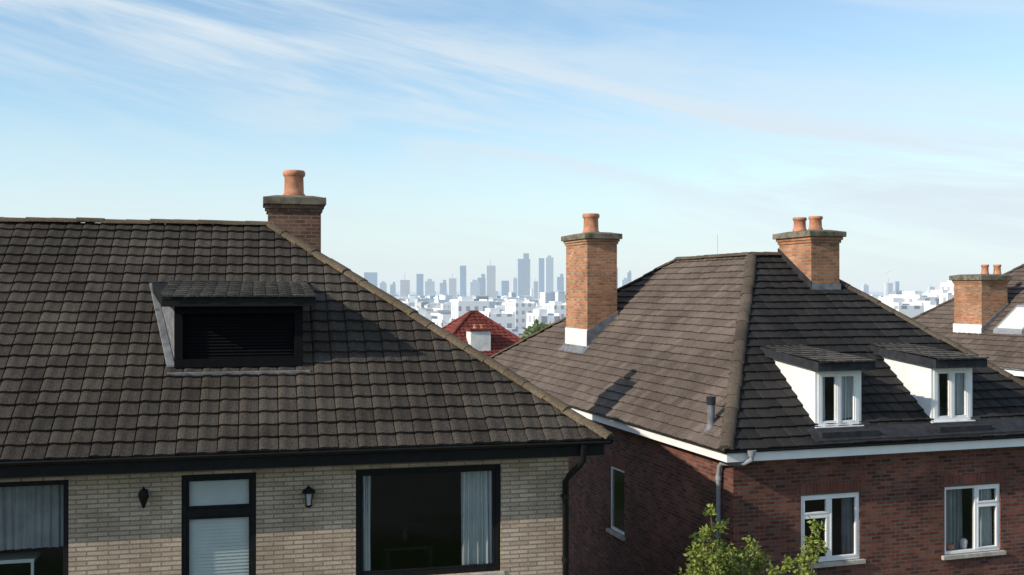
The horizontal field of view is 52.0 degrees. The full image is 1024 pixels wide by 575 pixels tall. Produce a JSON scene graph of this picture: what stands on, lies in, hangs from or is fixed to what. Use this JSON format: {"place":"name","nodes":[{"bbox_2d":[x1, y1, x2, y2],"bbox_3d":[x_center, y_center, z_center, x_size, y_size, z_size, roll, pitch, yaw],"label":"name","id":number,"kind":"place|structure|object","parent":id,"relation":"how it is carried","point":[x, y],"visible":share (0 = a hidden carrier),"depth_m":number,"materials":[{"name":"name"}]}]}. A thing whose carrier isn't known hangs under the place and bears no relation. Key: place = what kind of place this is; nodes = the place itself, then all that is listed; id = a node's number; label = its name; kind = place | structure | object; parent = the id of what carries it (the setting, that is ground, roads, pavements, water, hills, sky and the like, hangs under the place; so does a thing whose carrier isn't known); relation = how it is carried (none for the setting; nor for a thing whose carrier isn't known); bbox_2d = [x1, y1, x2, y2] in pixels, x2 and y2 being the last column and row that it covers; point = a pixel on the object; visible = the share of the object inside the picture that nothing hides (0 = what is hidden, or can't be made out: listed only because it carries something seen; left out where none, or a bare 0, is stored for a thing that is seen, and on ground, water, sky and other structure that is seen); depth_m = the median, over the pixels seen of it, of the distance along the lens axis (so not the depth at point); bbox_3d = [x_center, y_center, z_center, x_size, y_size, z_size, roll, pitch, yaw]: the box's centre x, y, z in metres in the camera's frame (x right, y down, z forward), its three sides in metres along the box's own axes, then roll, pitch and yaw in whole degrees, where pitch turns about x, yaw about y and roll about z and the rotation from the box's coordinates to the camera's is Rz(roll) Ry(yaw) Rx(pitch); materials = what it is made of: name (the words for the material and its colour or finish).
{"place":"outdoors","nodes":[
{"label":"outdoors","id":0,"kind":"place"},
{"bbox_2d":[380,281,386,291],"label":"skyscraper","id":1,"kind":"structure","parent":0,"point":[383,285],"depth_m":2431.14,"materials":[{"name":"glass"}]},
{"bbox_2d":[390,282,395,296],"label":"skyscraper","id":2,"kind":"structure","parent":0,"point":[393,289],"depth_m":2568.85,"materials":[{"name":"blue glass"}]},
{"bbox_2d":[416,274,422,296],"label":"skyscraper","id":3,"kind":"structure","parent":0,"point":[419,284],"depth_m":2840.44,"materials":[{"name":"blue glass"}]},
{"bbox_2d":[439,280,446,299],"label":"skyscraper","id":4,"kind":"structure","parent":0,"point":[443,288],"depth_m":2416.14,"materials":[{"name":"glass"}]},
{"bbox_2d":[460,266,465,295],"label":"skyscraper","id":5,"kind":"structure","parent":0,"point":[462,280],"depth_m":2689.69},
{"bbox_2d":[451,297,488,318],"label":"white building","id":6,"kind":"structure","parent":0,"point":[460,306],"depth_m":326.32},
{"bbox_2d":[469,280,479,296],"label":"skyscraper","id":7,"kind":"structure","parent":0,"point":[474,287],"depth_m":2822.95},
{"bbox_2d":[477,274,485,294],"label":"skyscraper","id":8,"kind":"structure","parent":0,"point":[482,280],"depth_m":2961.49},
{"bbox_2d":[486,259,495,297],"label":"skyscraper","id":9,"kind":"structure","parent":0,"point":[490,281],"depth_m":2399.33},
{"bbox_2d":[479,308,514,328],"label":"white building","id":10,"kind":"structure","parent":0,"point":[505,319],"depth_m":255.76,"materials":[{"name":"white concrete"}]},
{"bbox_2d":[501,281,508,295],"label":"skyscraper","id":11,"kind":"structure","parent":0,"point":[504,288],"depth_m":2536.47,"materials":[{"name":"blue glass"}]},
{"bbox_2d":[0,0,1023,291],"label":"sky","id":12,"kind":"structure","parent":0,"point":[437,137],"materials":[{"name":"blue"}]},
{"bbox_2d":[513,277,516,295],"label":"skyscraper","id":13,"kind":"structure","parent":0,"point":[514,284],"depth_m":2676.91,"materials":[{"name":"blue glass"}]},
{"bbox_2d":[505,300,535,328],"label":"white building","id":14,"kind":"structure","parent":0,"point":[520,309],"depth_m":413.13,"materials":[{"name":"white concrete"}]},
{"bbox_2d":[516,253,529,295],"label":"skyscraper","id":15,"kind":"structure","parent":0,"point":[523,274],"depth_m":2805.44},
{"bbox_2d":[533,278,537,298],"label":"skyscraper","id":16,"kind":"structure","parent":0,"point":[535,289],"depth_m":2949.62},
{"bbox_2d":[538,258,543,298],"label":"skyscraper","id":17,"kind":"structure","parent":0,"point":[540,274],"depth_m":2387.24,"materials":[{"name":"glass"}]},
{"bbox_2d":[543,301,565,318],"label":"white building","id":18,"kind":"structure","parent":0,"point":[554,307],"depth_m":354.28,"materials":[{"name":"white concrete"}]},
{"bbox_2d":[626,271,630,281],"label":"skyscraper","id":19,"kind":"structure","parent":0,"point":[628,275],"depth_m":2510.21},
{"bbox_2d":[387,292,925,296],"bbox_3d":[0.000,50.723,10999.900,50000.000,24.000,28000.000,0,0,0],"label":"ground","id":20,"kind":"structure","parent":0,"point":[870,293],"depth_m":10943.60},
{"bbox_2d":[0,457,567,574],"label":"walls","id":21,"kind":"structure","parent":20,"relation":"on","point":[115,528],"depth_m":15.69,"materials":[{"name":"beige brick"}]},
{"bbox_2d":[138,486,148,507],"bbox_3d":[-5.302,3.012,15.117,0.150,0.320,0.236,0,0,-14],"label":"wall lantern","id":22,"kind":"object","parent":21,"relation":"attached to","point":[143,494],"depth_m":15.03,"materials":[{"name":"black metal"}]},
{"bbox_2d":[0,471,492,574],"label":"interiors","id":23,"kind":"object","parent":21,"relation":"on","point":[415,520],"visible":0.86,"depth_m":18.49,"materials":[{"name":"brown wood"}]},
{"bbox_2d":[0,464,504,574],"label":"window frames","id":24,"kind":"structure","parent":21,"relation":"attached to","point":[217,511],"depth_m":15.60,"materials":[{"name":"black plastic"}]},
{"bbox_2d":[0,471,491,570],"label":"curtains","id":25,"kind":"object","parent":24,"relation":"attached to","point":[31,517],"visible":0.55,"depth_m":15.25,"materials":[{"name":"fabric"}]},
{"bbox_2d":[0,445,603,477],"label":"fascia and soffit","id":26,"kind":"structure","parent":21,"relation":"attached to","point":[240,463],"depth_m":15.25,"materials":[{"name":"black wood"}]},
{"bbox_2d":[0,439,613,465],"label":"gutters","id":27,"kind":"object","parent":26,"relation":"attached to","point":[189,457],"visible":0.41,"depth_m":15.18,"materials":[{"name":"black plastic"}]},
{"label":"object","id":28,"kind":"object","parent":27,"relation":"on","visible":0},
{"bbox_2d":[0,217,613,438],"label":"ridge tiles","id":29,"kind":"object","parent":28,"relation":"attached to","point":[560,405],"visible":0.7,"depth_m":18.54,"materials":[{"name":"tile"}]},
{"bbox_2d":[265,204,323,251],"bbox_3d":[-4.467,-0.500,21.501,1.160,2.320,1.020,0,0,-13],"label":"chimney stack","id":30,"kind":"object","parent":29,"relation":"on","point":[303,222],"visible":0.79,"depth_m":21.09,"materials":[{"name":"brown brick"}]},
{"bbox_2d":[263,195,325,207],"bbox_3d":[-4.467,-1.760,21.504,1.240,0.200,1.100,0,0,-14],"label":"chimney cap","id":31,"kind":"object","parent":30,"relation":"on","point":[295,199],"visible":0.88,"depth_m":21.00,"materials":[{"name":"grey concrete"}]},
{"bbox_2d":[283,170,304,195],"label":"chimney pots","id":32,"kind":"object","parent":31,"relation":"on","point":[293,182],"visible":0.89,"depth_m":21.33,"materials":[{"name":"orange ceramic"}]},
{"bbox_2d":[0,221,611,461],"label":"roof tiles front","id":33,"kind":"object","parent":29,"relation":"attached to","point":[84,369],"visible":0.92,"depth_m":16.52,"materials":[{"name":"tile"}]},
{"bbox_2d":[149,283,315,376],"bbox_3d":[-4.699,0.636,17.431,2.709,1.504,2.440,0,0,-14],"label":"dormer","id":34,"kind":"object","parent":33,"relation":"on","point":[208,332],"visible":0.91,"depth_m":16.55,"materials":[{"name":"metal"}]},
{"bbox_2d":[160,279,315,298],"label":"dormer roof tiles","id":35,"kind":"object","parent":34,"relation":"attached to","point":[197,288],"visible":0.98,"depth_m":17.03,"materials":[{"name":"grey tile"}]},
{"bbox_2d":[302,486,315,507],"bbox_3d":[-3.043,3.114,15.639,0.194,0.340,0.252,0,0,-36],"label":"wall lantern","id":36,"kind":"object","parent":21,"relation":"attached to","point":[308,491],"depth_m":15.57,"materials":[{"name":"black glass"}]},
{"bbox_2d":[561,445,586,574],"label":"downpipe","id":37,"kind":"object","parent":21,"relation":"attached to","point":[574,470],"visible":1,"depth_m":16.57,"materials":[{"name":"black plastic"}]},
{"bbox_2d":[364,272,376,286],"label":"skyscraper","id":38,"kind":"structure","parent":20,"relation":"on","point":[371,277],"depth_m":2288.96,"materials":[{"name":"blue glass"}]},
{"bbox_2d":[400,279,409,296],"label":"skyscraper","id":39,"kind":"structure","parent":20,"relation":"on","point":[404,288],"depth_m":2701.00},
{"bbox_2d":[415,309,439,320],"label":"white building","id":40,"kind":"structure","parent":20,"relation":"on","point":[429,317],"depth_m":228.21,"materials":[{"name":"white concrete"}]},
{"bbox_2d":[424,279,434,296],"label":"skyscraper","id":41,"kind":"structure","parent":20,"relation":"on","point":[429,287],"depth_m":2974.46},
{"bbox_2d":[432,314,454,327],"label":"white building","id":42,"kind":"structure","parent":20,"relation":"on","point":[442,320],"depth_m":188.53,"materials":[{"name":"white concrete"}]},
{"bbox_2d":[448,273,455,298],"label":"skyscraper","id":43,"kind":"structure","parent":20,"relation":"on","point":[452,286],"depth_m":2551.97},
{"bbox_2d":[443,312,519,356],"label":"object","id":44,"kind":"structure","parent":20,"relation":"on","point":[501,339],"depth_m":61.98,"materials":[{"name":"tile"}]},
{"bbox_2d":[465,328,492,351],"bbox_3d":[-1.944,3.370,60.877,1.360,2.000,1.160,0,0,-17],"label":"chimney stack","id":45,"kind":"object","parent":44,"relation":"attached to","point":[479,339],"visible":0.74,"depth_m":60.43,"materials":[{"name":"white paint"}]},
{"bbox_2d":[473,324,483,327],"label":"chimney pots","id":46,"kind":"object","parent":45,"relation":"on","point":[475,325],"visible":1,"depth_m":60.78,"materials":[{"name":"ceramic"}]},
{"bbox_2d":[442,310,521,339],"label":"ridge tiles","id":47,"kind":"object","parent":44,"relation":"attached to","point":[459,324],"visible":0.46,"depth_m":62.60,"materials":[{"name":"red tile"}]},
{"bbox_2d":[521,319,550,338],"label":"distant trees","id":48,"kind":"object","parent":20,"relation":"on","point":[534,328],"visible":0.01,"depth_m":109.41,"materials":[{"name":"green plant"}]},
{"bbox_2d":[526,309,560,327],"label":"white building","id":49,"kind":"structure","parent":20,"relation":"on","point":[542,315],"depth_m":208.31,"materials":[{"name":"white concrete"}]},
{"bbox_2d":[545,255,552,291],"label":"skyscraper","id":50,"kind":"structure","parent":20,"relation":"on","point":[548,273],"depth_m":2522.07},
{"bbox_2d":[556,274,563,290],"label":"skyscraper","id":51,"kind":"structure","parent":20,"relation":"on","point":[560,283],"depth_m":2659.48,"materials":[{"name":"blue glass"}]},
{"bbox_2d":[620,278,629,286],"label":"skyscraper","id":52,"kind":"structure","parent":20,"relation":"on","point":[624,281],"depth_m":2370.31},
{"bbox_2d":[395,288,926,337],"bbox_3d":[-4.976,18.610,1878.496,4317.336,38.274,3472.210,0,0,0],"label":"distant city","id":53,"kind":"object","parent":20,"relation":"on","point":[432,304],"visible":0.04,"depth_m":1320.78},
{"bbox_2d":[675,503,828,574],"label":"garden tree","id":54,"kind":"object","parent":20,"relation":"on","point":[719,566],"visible":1,"depth_m":17.25,"materials":[{"name":"green plant"}]},
{"bbox_2d":[878,298,923,317],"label":"white building","id":55,"kind":"structure","parent":20,"relation":"on","point":[911,309],"depth_m":186.13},
{"bbox_2d":[894,291,938,304],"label":"white building","id":56,"kind":"structure","parent":20,"relation":"on","point":[909,296],"depth_m":238.16,"materials":[{"name":"white concrete"}]},
{"bbox_2d":[915,301,937,311],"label":"white building","id":57,"kind":"structure","parent":20,"relation":"on","point":[928,305],"depth_m":208.27,"materials":[{"name":"white concrete"}]},
{"bbox_2d":[923,290,953,303],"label":"white building","id":58,"kind":"structure","parent":20,"relation":"on","point":[944,295],"depth_m":287.68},
{"bbox_2d":[940,280,953,292],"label":"white building","id":59,"kind":"structure","parent":20,"relation":"on","point":[949,286],"depth_m":341.75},
{"bbox_2d":[568,420,1023,574],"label":"walls","id":60,"kind":"structure","parent":0,"point":[669,492],"depth_m":20.99,"materials":[{"name":"red brick"}]},
{"bbox_2d":[715,450,756,550],"bbox_3d":[4.138,5.470,19.549,0.216,4.970,0.980,0,0,-36],"label":"downpipe","id":61,"kind":"object","parent":60,"relation":"attached to","point":[751,455],"visible":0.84,"depth_m":19.89,"materials":[{"name":"grey plastic"}]},
{"bbox_2d":[571,408,1023,462],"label":"fascia and soffit","id":62,"kind":"structure","parent":60,"relation":"attached to","point":[828,452],"depth_m":20.39,"materials":[{"name":"white paint"}]},
{"bbox_2d":[571,406,1023,453],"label":"gutters","id":63,"kind":"object","parent":62,"relation":"attached to","point":[860,445],"visible":0.31,"depth_m":20.26,"materials":[{"name":"white plastic"},{"name":"grey plastic"}]},
{"bbox_2d":[492,255,746,451],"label":"roof tiles","id":64,"kind":"object","parent":63,"relation":"on","point":[656,356],"visible":0.87,"depth_m":25.80,"materials":[{"name":"brown tile"}]},
{"bbox_2d":[563,239,619,329],"bbox_3d":[2.283,0.460,30.330,1.020,3.650,1.820,0,0,-17],"label":"chimney stack","id":65,"kind":"object","parent":64,"relation":"on","point":[591,283],"visible":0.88,"depth_m":29.59,"materials":[{"name":"orange brick"}]},
{"bbox_2d":[561,232,621,240],"bbox_3d":[2.283,-1.465,30.335,1.140,0.200,1.940,0,0,-18],"label":"chimney cap","id":66,"kind":"object","parent":65,"relation":"on","point":[598,235],"visible":0.87,"depth_m":29.49,"materials":[{"name":"grey concrete"}]},
{"bbox_2d":[582,213,599,232],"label":"chimney pots","id":67,"kind":"object","parent":66,"relation":"on","point":[590,222],"visible":0.91,"depth_m":30.09,"materials":[{"name":"orange ceramic"}]},
{"bbox_2d":[559,248,840,353],"bbox_3d":[4.290,0.443,27.740,1.170,2.847,8.786,0,0,-47],"label":"chimney flashing","id":68,"kind":"object","parent":64,"relation":"on","point":[578,340],"visible":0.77,"depth_m":29.45,"materials":[{"name":"grey metal"}]},
{"bbox_2d":[701,396,715,434],"bbox_3d":[3.842,2.482,20.257,0.400,0.750,0.390,0,0,-18],"label":"vent pipe","id":69,"kind":"object","parent":64,"relation":"attached to","point":[711,402],"visible":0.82,"depth_m":20.19,"materials":[{"name":"metal"}]},
{"bbox_2d":[490,252,1023,449],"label":"ridge tiles","id":70,"kind":"object","parent":64,"relation":"on","point":[729,421],"visible":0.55,"depth_m":23.29,"materials":[{"name":"tile"}]},
{"bbox_2d":[725,255,1023,450],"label":"roof tiles front","id":71,"kind":"object","parent":63,"relation":"on","point":[789,306],"visible":0.69,"depth_m":22.39,"materials":[{"name":"brown tile"}]},
{"bbox_2d":[760,347,879,438],"bbox_3d":[6.081,2.100,21.206,1.320,1.682,2.580,0,0,-18],"label":"dormer","id":72,"kind":"object","parent":71,"relation":"on","point":[814,384],"visible":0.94,"depth_m":20.39,"materials":[{"name":"white paint"}]},
{"bbox_2d":[763,345,876,363],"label":"dormer roof tiles","id":73,"kind":"object","parent":72,"relation":"on","point":[813,353],"visible":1,"depth_m":21.01,"materials":[{"name":"tile"}]},
{"bbox_2d":[807,419,1023,442],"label":"eave flashing","id":74,"kind":"object","parent":71,"relation":"attached to","point":[904,431],"visible":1,"depth_m":20.55,"materials":[{"name":"metal"}]},
{"bbox_2d":[868,345,991,432],"bbox_3d":[8.618,2.103,22.005,1.280,1.682,2.580,0,0,-17],"label":"dormer","id":75,"kind":"object","parent":71,"relation":"on","point":[927,382],"visible":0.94,"depth_m":21.23,"materials":[{"name":"white paint"}]},
{"bbox_2d":[871,343,988,360],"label":"dormer roof tiles","id":76,"kind":"object","parent":75,"relation":"on","point":[929,352],"visible":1,"depth_m":21.83,"materials":[{"name":"grey tile"}]},
{"bbox_2d":[614,469,994,556],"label":"interiors","id":77,"kind":"object","parent":60,"relation":"on","point":[965,541],"visible":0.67,"depth_m":22.54,"materials":[{"name":"black"}]},
{"bbox_2d":[606,466,1005,569],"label":"window frames","id":78,"kind":"structure","parent":60,"relation":"attached to","point":[826,514],"depth_m":21.05,"materials":[{"name":"white plastic"}]},
{"bbox_2d":[842,489,991,554],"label":"curtains","id":79,"kind":"object","parent":78,"relation":"attached to","point":[954,516],"visible":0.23,"depth_m":21.36,"materials":[{"name":"fabric"}]},
{"bbox_2d":[607,455,1004,495],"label":"window lintels","id":80,"kind":"structure","parent":60,"relation":"in","point":[859,485],"depth_m":20.99,"materials":[{"name":"red brick"}]},
{"bbox_2d":[776,236,842,282],"bbox_3d":[7.271,-0.268,25.718,0.900,1.880,1.520,0,0,-17],"label":"chimney stack","id":81,"kind":"object","parent":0,"point":[814,259],"visible":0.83,"depth_m":25.09,"materials":[{"name":"brown brick"}]},
{"bbox_2d":[773,229,846,238],"bbox_3d":[7.271,-1.298,25.721,1.020,0.180,1.640,0,0,-18],"label":"chimney cap","id":82,"kind":"object","parent":81,"relation":"on","point":[814,232],"visible":0.88,"depth_m":25.05,"materials":[{"name":"grey concrete"}]},
{"bbox_2d":[793,216,822,230],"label":"chimney pots","id":83,"kind":"object","parent":82,"relation":"on","point":[815,222],"visible":0.93,"depth_m":25.51,"materials":[{"name":"orange ceramic"}]},
{"bbox_2d":[861,284,868,293],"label":"skyscraper","id":84,"kind":"structure","parent":0,"point":[865,288],"depth_m":2919.49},
{"bbox_2d":[871,295,892,298],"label":"white building","id":85,"kind":"structure","parent":0,"point":[876,296],"depth_m":318.19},
{"bbox_2d":[884,278,892,294],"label":"skyscraper","id":86,"kind":"structure","parent":0,"point":[889,288],"depth_m":2644.47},
{"bbox_2d":[894,281,898,290],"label":"skyscraper","id":87,"kind":"structure","parent":0,"point":[896,285],"depth_m":2783.71,"materials":[{"name":"blue glass"}]},
{"bbox_2d":[927,287,934,292],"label":"building","id":88,"kind":"structure","parent":0,"point":[929,289],"depth_m":2494.29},
{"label":"walls","id":89,"kind":"object","parent":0,"visible":0},
{"bbox_2d":[1003,369,1023,376],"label":"fascia and soffit","id":90,"kind":"structure","parent":89,"relation":"attached to","point":[1017,372],"depth_m":39.32,"materials":[{"name":"white paint"}]},
{"bbox_2d":[913,266,1023,369],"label":"roof tiles","id":91,"kind":"object","parent":90,"relation":"on","point":[1003,350],"visible":0.41,"depth_m":42.84,"materials":[{"name":"brown tile"}]},
{"bbox_2d":[912,264,1023,318],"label":"ridge tiles","id":92,"kind":"object","parent":91,"relation":"on","point":[1013,269],"visible":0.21,"depth_m":46.80,"materials":[{"name":"tile"}]},
{"bbox_2d":[953,302,1008,333],"bbox_3d":[19.523,1.327,43.742,1.360,1.425,1.660,0,0,-18],"label":"chimney flashing","id":93,"kind":"object","parent":91,"relation":"on","point":[969,328],"visible":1,"depth_m":43.12,"materials":[{"name":"white metal"}]},
{"bbox_2d":[952,280,1009,325],"bbox_3d":[19.524,1.062,43.742,1.420,2.720,1.720,0,0,-17],"label":"chimney stack","id":94,"kind":"object","parent":91,"relation":"on","point":[980,302],"visible":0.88,"depth_m":43.11,"materials":[{"name":"orange brick"}]},
{"bbox_2d":[949,274,1012,280],"bbox_3d":[19.523,-0.423,43.747,1.580,0.250,1.880,0,0,-18],"label":"chimney cap","id":95,"kind":"object","parent":94,"relation":"on","point":[981,277],"visible":0.89,"depth_m":43.01,"materials":[{"name":"grey concrete"}]},
{"bbox_2d":[981,264,1001,273],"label":"chimney pots","id":96,"kind":"object","parent":95,"relation":"on","point":[985,269],"visible":0.98,"depth_m":43.26,"materials":[{"name":"orange ceramic"}]},
{"bbox_2d":[993,305,1023,334],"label":"skylight","id":97,"kind":"object","parent":91,"relation":"on","point":[1012,322],"visible":1,"depth_m":41.83}
]}

